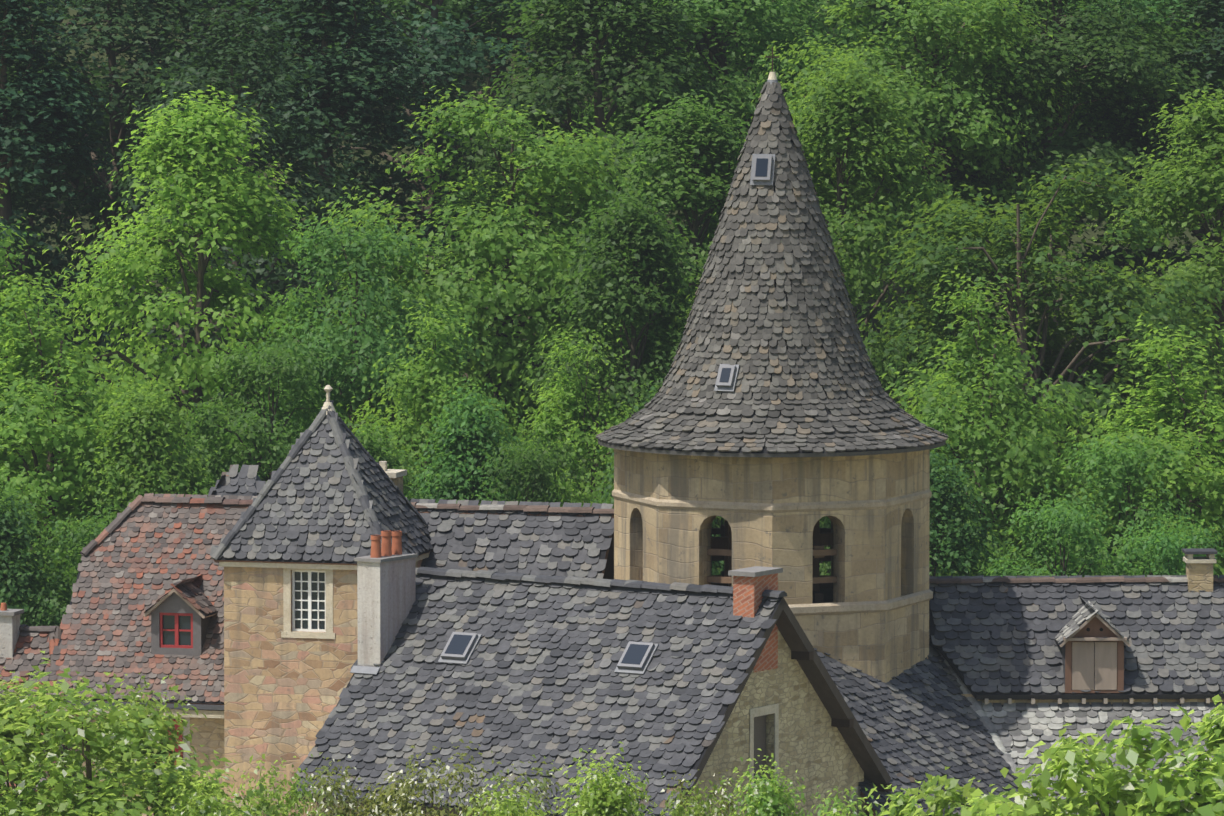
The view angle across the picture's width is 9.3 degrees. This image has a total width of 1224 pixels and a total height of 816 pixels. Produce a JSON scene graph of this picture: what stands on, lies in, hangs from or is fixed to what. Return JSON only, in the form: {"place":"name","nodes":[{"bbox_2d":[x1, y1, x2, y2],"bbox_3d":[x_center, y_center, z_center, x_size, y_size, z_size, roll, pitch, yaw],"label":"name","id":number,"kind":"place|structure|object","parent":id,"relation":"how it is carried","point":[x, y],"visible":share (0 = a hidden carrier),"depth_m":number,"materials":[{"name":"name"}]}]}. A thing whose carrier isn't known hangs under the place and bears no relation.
{"place":"outdoors","nodes":[
{"label":"outdoors","id":0,"kind":"place"},
{"bbox_2d":[0,0,1223,615],"bbox_3d":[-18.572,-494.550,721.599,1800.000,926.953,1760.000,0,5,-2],"label":"terrain","id":1,"kind":"structure","parent":0,"point":[472,86],"depth_m":198.78,"materials":[{"name":"green plant"}]},
{"bbox_2d":[10,115,70,281],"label":"dark tree","id":2,"kind":"object","parent":1,"relation":"on","point":[41,238],"visible":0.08,"depth_m":189.23,"materials":[{"name":"green plant"}]},
{"bbox_2d":[0,481,81,794],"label":"tree","id":3,"kind":"object","parent":1,"relation":"on","point":[13,576],"visible":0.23,"depth_m":151.70,"materials":[{"name":"green plant"}]},
{"bbox_2d":[0,658,84,815],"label":"bush","id":4,"kind":"object","parent":1,"relation":"on","point":[8,734],"visible":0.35,"depth_m":114.39,"materials":[{"name":"green plant"}]},
{"bbox_2d":[0,183,100,529],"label":"bright tree","id":5,"kind":"object","parent":1,"relation":"on","point":[3,252],"visible":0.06,"depth_m":163.84,"materials":[{"name":"green plant"}]},
{"bbox_2d":[10,490,123,625],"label":"tree","id":6,"kind":"object","parent":1,"relation":"on","point":[49,615],"visible":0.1,"depth_m":151.97,"materials":[{"name":"green plant"}]},
{"bbox_2d":[0,0,179,451],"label":"dark tree","id":7,"kind":"object","parent":1,"relation":"on","point":[12,150],"visible":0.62,"depth_m":179.45,"materials":[{"name":"green plant"}]},
{"bbox_2d":[0,263,213,621],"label":"bright tree","id":8,"kind":"object","parent":1,"relation":"on","point":[58,446],"visible":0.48,"depth_m":156.57,"materials":[{"name":"green plant"}]},
{"bbox_2d":[0,0,248,176],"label":"dark tree","id":9,"kind":"object","parent":1,"relation":"on","point":[125,44],"visible":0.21,"depth_m":197.18,"materials":[{"name":"green plant"}]},
{"bbox_2d":[38,360,229,601],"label":"bright tree","id":10,"kind":"object","parent":1,"relation":"on","point":[185,480],"visible":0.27,"depth_m":155.11,"materials":[{"name":"green plant"}]},
{"bbox_2d":[4,0,271,423],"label":"dark tree","id":11,"kind":"object","parent":1,"relation":"on","point":[110,30],"visible":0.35,"depth_m":182.45,"materials":[{"name":"green plant"}]},
{"bbox_2d":[0,651,282,815],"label":"bush","id":12,"kind":"object","parent":1,"relation":"on","point":[98,796],"visible":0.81,"depth_m":112.15,"materials":[{"name":"green plant"}]},
{"bbox_2d":[71,673,229,815],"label":"bush","id":13,"kind":"object","parent":1,"relation":"on","point":[172,736],"visible":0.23,"depth_m":115.70,"materials":[{"name":"green plant"}]},
{"bbox_2d":[158,479,211,495],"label":"tree","id":14,"kind":"object","parent":1,"relation":"on","point":[200,483],"depth_m":153.86,"materials":[{"name":"green plant"}]},
{"bbox_2d":[28,67,350,530],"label":"bright tree","id":15,"kind":"object","parent":1,"relation":"on","point":[189,146],"visible":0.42,"depth_m":164.52,"materials":[{"name":"green plant"}]},
{"bbox_2d":[142,765,249,815],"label":"bush","id":16,"kind":"object","parent":1,"relation":"on","point":[201,807],"visible":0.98,"depth_m":111.96,"materials":[{"name":"green plant"}]},
{"bbox_2d":[65,0,409,455],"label":"dark tree","id":17,"kind":"object","parent":1,"relation":"on","point":[325,192],"visible":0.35,"depth_m":175.92,"materials":[{"name":"green plant"}]},
{"bbox_2d":[162,319,372,494],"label":"tree","id":18,"kind":"object","parent":1,"relation":"on","point":[276,453],"visible":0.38,"depth_m":158.39,"materials":[{"name":"green plant"}]},
{"bbox_2d":[134,0,409,97],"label":"dark tree","id":19,"kind":"object","parent":1,"relation":"on","point":[265,10],"visible":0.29,"depth_m":201.63,"materials":[{"name":"green plant"}]},
{"bbox_2d":[231,754,336,815],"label":"bush","id":20,"kind":"object","parent":1,"relation":"on","point":[281,806],"visible":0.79,"depth_m":118.04,"materials":[{"name":"green plant"}]},
{"bbox_2d":[279,801,353,815],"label":"bush","id":21,"kind":"object","parent":1,"relation":"on","point":[314,811],"visible":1,"depth_m":115.11,"materials":[{"name":"green plant"}]},
{"bbox_2d":[138,0,537,425],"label":"dark tree","id":22,"kind":"object","parent":1,"relation":"on","point":[364,79],"visible":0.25,"depth_m":181.45,"materials":[{"name":"green plant"}]},
{"bbox_2d":[293,752,422,815],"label":"flowering bush","id":23,"kind":"object","parent":1,"relation":"on","point":[332,801],"visible":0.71,"depth_m":123.34,"materials":[{"name":"green plant"}]},
{"bbox_2d":[224,197,502,497],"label":"tree","id":24,"kind":"object","parent":1,"relation":"on","point":[363,350],"visible":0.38,"depth_m":160.84,"materials":[{"name":"green plant"}]},
{"bbox_2d":[343,407,452,498],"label":"tree","id":25,"kind":"object","parent":1,"relation":"on","point":[377,453],"visible":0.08,"depth_m":153.61,"materials":[{"name":"green plant"}]},
{"bbox_2d":[242,0,604,274],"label":"dark tree","id":26,"kind":"object","parent":1,"relation":"on","point":[449,32],"visible":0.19,"depth_m":186.27,"materials":[{"name":"green plant"}]},
{"bbox_2d":[342,739,507,815],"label":"flowering bush","id":27,"kind":"object","parent":1,"relation":"on","point":[404,792],"visible":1,"depth_m":122.31,"materials":[{"name":"green plant"}]},
{"bbox_2d":[335,295,557,503],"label":"bright tree","id":28,"kind":"object","parent":1,"relation":"on","point":[416,390],"visible":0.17,"depth_m":157.08,"materials":[{"name":"green plant"}]},
{"bbox_2d":[391,370,530,504],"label":"tree","id":29,"kind":"object","parent":1,"relation":"on","point":[469,431],"visible":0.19,"depth_m":155.47,"materials":[{"name":"green plant"}]},
{"bbox_2d":[304,0,622,199],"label":"tree","id":30,"kind":"object","parent":1,"relation":"on","point":[457,11],"visible":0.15,"depth_m":195.41,"materials":[{"name":"green plant"}]},
{"bbox_2d":[284,79,688,466],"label":"bright tree","id":31,"kind":"object","parent":1,"relation":"on","point":[506,294],"visible":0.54,"depth_m":166.76,"materials":[{"name":"green plant"}]},
{"bbox_2d":[436,755,571,815],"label":"flowering bush","id":32,"kind":"object","parent":1,"relation":"on","point":[538,784],"visible":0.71,"depth_m":123.82,"materials":[{"name":"green plant"}]},
{"bbox_2d":[465,772,554,815],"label":"bush","id":33,"kind":"object","parent":1,"relation":"on","point":[513,809],"visible":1,"depth_m":115.09,"materials":[{"name":"green plant"}]},
{"bbox_2d":[460,415,598,506],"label":"tree","id":34,"kind":"object","parent":1,"relation":"on","point":[535,473],"visible":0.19,"depth_m":153.76,"materials":[{"name":"green plant"}]},
{"bbox_2d":[392,0,757,398],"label":"tree","id":35,"kind":"object","parent":1,"relation":"on","point":[573,16],"visible":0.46,"depth_m":181.38,"materials":[{"name":"green plant"}]},
{"bbox_2d":[532,742,652,815],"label":"bush","id":36,"kind":"object","parent":1,"relation":"on","point":[618,800],"visible":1,"depth_m":120.07,"materials":[{"name":"green plant"}]},
{"bbox_2d":[538,765,653,815],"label":"bush","id":37,"kind":"object","parent":1,"relation":"on","point":[626,781],"visible":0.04,"depth_m":124.09,"materials":[{"name":"green plant"}]},
{"bbox_2d":[496,319,718,517],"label":"bright tree","id":38,"kind":"object","parent":1,"relation":"on","point":[596,458],"visible":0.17,"depth_m":157.89,"materials":[{"name":"green plant"}]},
{"bbox_2d":[501,175,723,535],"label":"tree","id":39,"kind":"object","parent":1,"relation":"on","point":[628,234],"visible":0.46,"depth_m":163.33,"materials":[{"name":"green plant"}]},
{"bbox_2d":[570,369,723,574],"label":"tree","id":40,"kind":"object","parent":1,"relation":"on","point":[715,566],"visible":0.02,"depth_m":154.77,"materials":[{"name":"green plant"}]},
{"bbox_2d":[492,2,820,61],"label":"dark tree","id":41,"kind":"object","parent":1,"relation":"on","point":[650,43],"depth_m":202.56,"materials":[{"name":"green plant"}]},
{"bbox_2d":[651,776,742,815],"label":"bush","id":42,"kind":"object","parent":1,"relation":"on","point":[678,812],"visible":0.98,"depth_m":120.24,"materials":[{"name":"green plant"}]},
{"bbox_2d":[653,769,746,815],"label":"bush","id":43,"kind":"object","parent":1,"relation":"on","point":[731,802],"visible":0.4,"depth_m":124.41,"materials":[{"name":"green plant"}]},
{"bbox_2d":[545,89,857,469],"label":"tree","id":44,"kind":"object","parent":1,"relation":"on","point":[706,139],"visible":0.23,"depth_m":172.06,"materials":[{"name":"green plant"}]},
{"bbox_2d":[558,0,881,209],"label":"tree","id":45,"kind":"object","parent":1,"relation":"on","point":[768,32],"visible":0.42,"depth_m":184.61,"materials":[{"name":"green plant"}]},
{"bbox_2d":[719,748,812,815],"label":"bush","id":46,"kind":"object","parent":1,"relation":"on","point":[765,802],"visible":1,"depth_m":120.26,"materials":[{"name":"green plant"}]},
{"bbox_2d":[585,0,984,151],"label":"tree","id":47,"kind":"object","parent":1,"relation":"on","point":[859,22],"visible":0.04,"depth_m":191.97,"materials":[{"name":"green plant"}]},
{"bbox_2d":[645,220,930,574],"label":"bright tree","id":48,"kind":"object","parent":1,"relation":"on","point":[876,349],"visible":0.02,"depth_m":162.66,"materials":[{"name":"green plant"}]},
{"bbox_2d":[819,516,830,575],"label":"tree","id":49,"kind":"object","parent":1,"relation":"on","point":[825,522],"depth_m":154.58,"materials":[{"name":"green plant"}]},
{"bbox_2d":[803,783,883,815],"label":"bush","id":50,"kind":"object","parent":1,"relation":"on","point":[835,799],"visible":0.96,"depth_m":120.46,"materials":[{"name":"green plant"}]},
{"bbox_2d":[691,36,1000,527],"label":"bright tree","id":51,"kind":"object","parent":1,"relation":"on","point":[855,105],"visible":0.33,"depth_m":167.13,"materials":[{"name":"green plant"}]},
{"bbox_2d":[723,0,1097,407],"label":"bright tree","id":52,"kind":"object","parent":1,"relation":"on","point":[924,101],"visible":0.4,"depth_m":179.01,"materials":[{"name":"green plant"}]},
{"bbox_2d":[866,779,1003,815],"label":"bush","id":53,"kind":"object","parent":1,"relation":"on","point":[909,803],"visible":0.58,"depth_m":118.78,"materials":[{"name":"green plant"}]},
{"bbox_2d":[825,266,1115,575],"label":"bright tree","id":54,"kind":"object","parent":1,"relation":"on","point":[1027,450],"visible":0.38,"depth_m":157.23,"materials":[{"name":"green plant"}]},
{"bbox_2d":[929,433,1015,576],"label":"tree","id":55,"kind":"object","parent":1,"relation":"on","point":[940,549],"visible":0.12,"depth_m":152.91,"materials":[{"name":"green plant"}]},
{"bbox_2d":[900,766,1080,815],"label":"bush","id":56,"kind":"object","parent":1,"relation":"on","point":[938,803],"visible":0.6,"depth_m":116.24,"materials":[{"name":"green plant"}]},
{"bbox_2d":[805,0,1194,170],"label":"tree","id":57,"kind":"object","parent":1,"relation":"on","point":[868,25],"depth_m":198.40,"materials":[{"name":"green plant"}]},
{"bbox_2d":[854,148,1223,563],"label":"bright tree","id":58,"kind":"object","parent":1,"relation":"on","point":[1103,306],"visible":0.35,"depth_m":163.96,"materials":[{"name":"green plant"}]},
{"bbox_2d":[968,476,1140,577],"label":"tree","id":59,"kind":"object","parent":1,"relation":"on","point":[1053,523],"visible":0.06,"depth_m":152.32,"materials":[{"name":"green plant"}]},
{"bbox_2d":[886,0,1223,439],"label":"tree","id":60,"kind":"object","parent":1,"relation":"on","point":[1086,58],"visible":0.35,"depth_m":180.73,"materials":[{"name":"green plant"}]},
{"bbox_2d":[961,723,1218,815],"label":"bush","id":61,"kind":"object","parent":1,"relation":"on","point":[1072,778],"visible":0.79,"depth_m":114.09,"materials":[{"name":"green plant"}]},
{"bbox_2d":[988,0,1223,331],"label":"tree","id":62,"kind":"object","parent":1,"relation":"on","point":[1157,6],"visible":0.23,"depth_m":184.69,"materials":[{"name":"green plant"}]},
{"bbox_2d":[995,315,1223,575],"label":"bright tree","id":63,"kind":"object","parent":1,"relation":"on","point":[1208,482],"visible":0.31,"depth_m":156.99,"materials":[{"name":"green plant"}]},
{"bbox_2d":[1008,416,1223,576],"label":"tree","id":64,"kind":"object","parent":1,"relation":"on","point":[1127,463],"visible":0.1,"depth_m":154.82,"materials":[{"name":"green plant"}]},
{"bbox_2d":[1051,83,1223,572],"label":"bright tree","id":65,"kind":"object","parent":1,"relation":"on","point":[1191,182],"visible":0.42,"depth_m":168.18,"materials":[{"name":"green plant"}]},
{"bbox_2d":[1055,699,1223,815],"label":"bush","id":66,"kind":"object","parent":1,"relation":"on","point":[1134,755],"visible":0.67,"depth_m":113.18,"materials":[{"name":"green plant"}]},
{"bbox_2d":[1062,0,1223,322],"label":"dark tree","id":67,"kind":"object","parent":1,"relation":"on","point":[1217,47],"visible":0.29,"depth_m":183.75,"materials":[{"name":"green plant"}]},
{"bbox_2d":[1108,499,1223,577],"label":"tree","id":68,"kind":"object","parent":1,"relation":"on","point":[1171,552],"visible":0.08,"depth_m":151.97,"materials":[{"name":"green plant"}]},
{"bbox_2d":[1127,694,1223,815],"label":"bush","id":69,"kind":"object","parent":1,"relation":"on","point":[1216,720],"visible":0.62,"depth_m":113.20,"materials":[{"name":"green plant"}]},
{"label":"courtyard terrace","id":70,"kind":"structure","parent":0,"visible":0},
{"bbox_2d":[0,603,75,815],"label":"house","id":71,"kind":"structure","parent":70,"relation":"on","point":[22,646],"depth_m":142.57,"materials":[{"name":"stone"}]},
{"bbox_2d":[46,385,613,815],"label":"manor with stair tower","id":72,"kind":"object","parent":70,"relation":"on","point":[229,603],"visible":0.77,"depth_m":140.81,"materials":[{"name":"grey stone"}]},
{"bbox_2d":[289,530,891,815],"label":"house","id":73,"kind":"structure","parent":70,"relation":"on","point":[708,681],"depth_m":131.05,"materials":[{"name":"grey stone"}]},
{"bbox_2d":[596,47,948,815],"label":"bell tower","id":74,"kind":"structure","parent":70,"relation":"on","point":[772,423],"depth_m":137.30,"materials":[{"name":"stone"}]},
{"bbox_2d":[814,548,1223,815],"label":"house","id":75,"kind":"structure","parent":70,"relation":"on","point":[1009,672],"depth_m":138.80,"materials":[{"name":"grey stone"}]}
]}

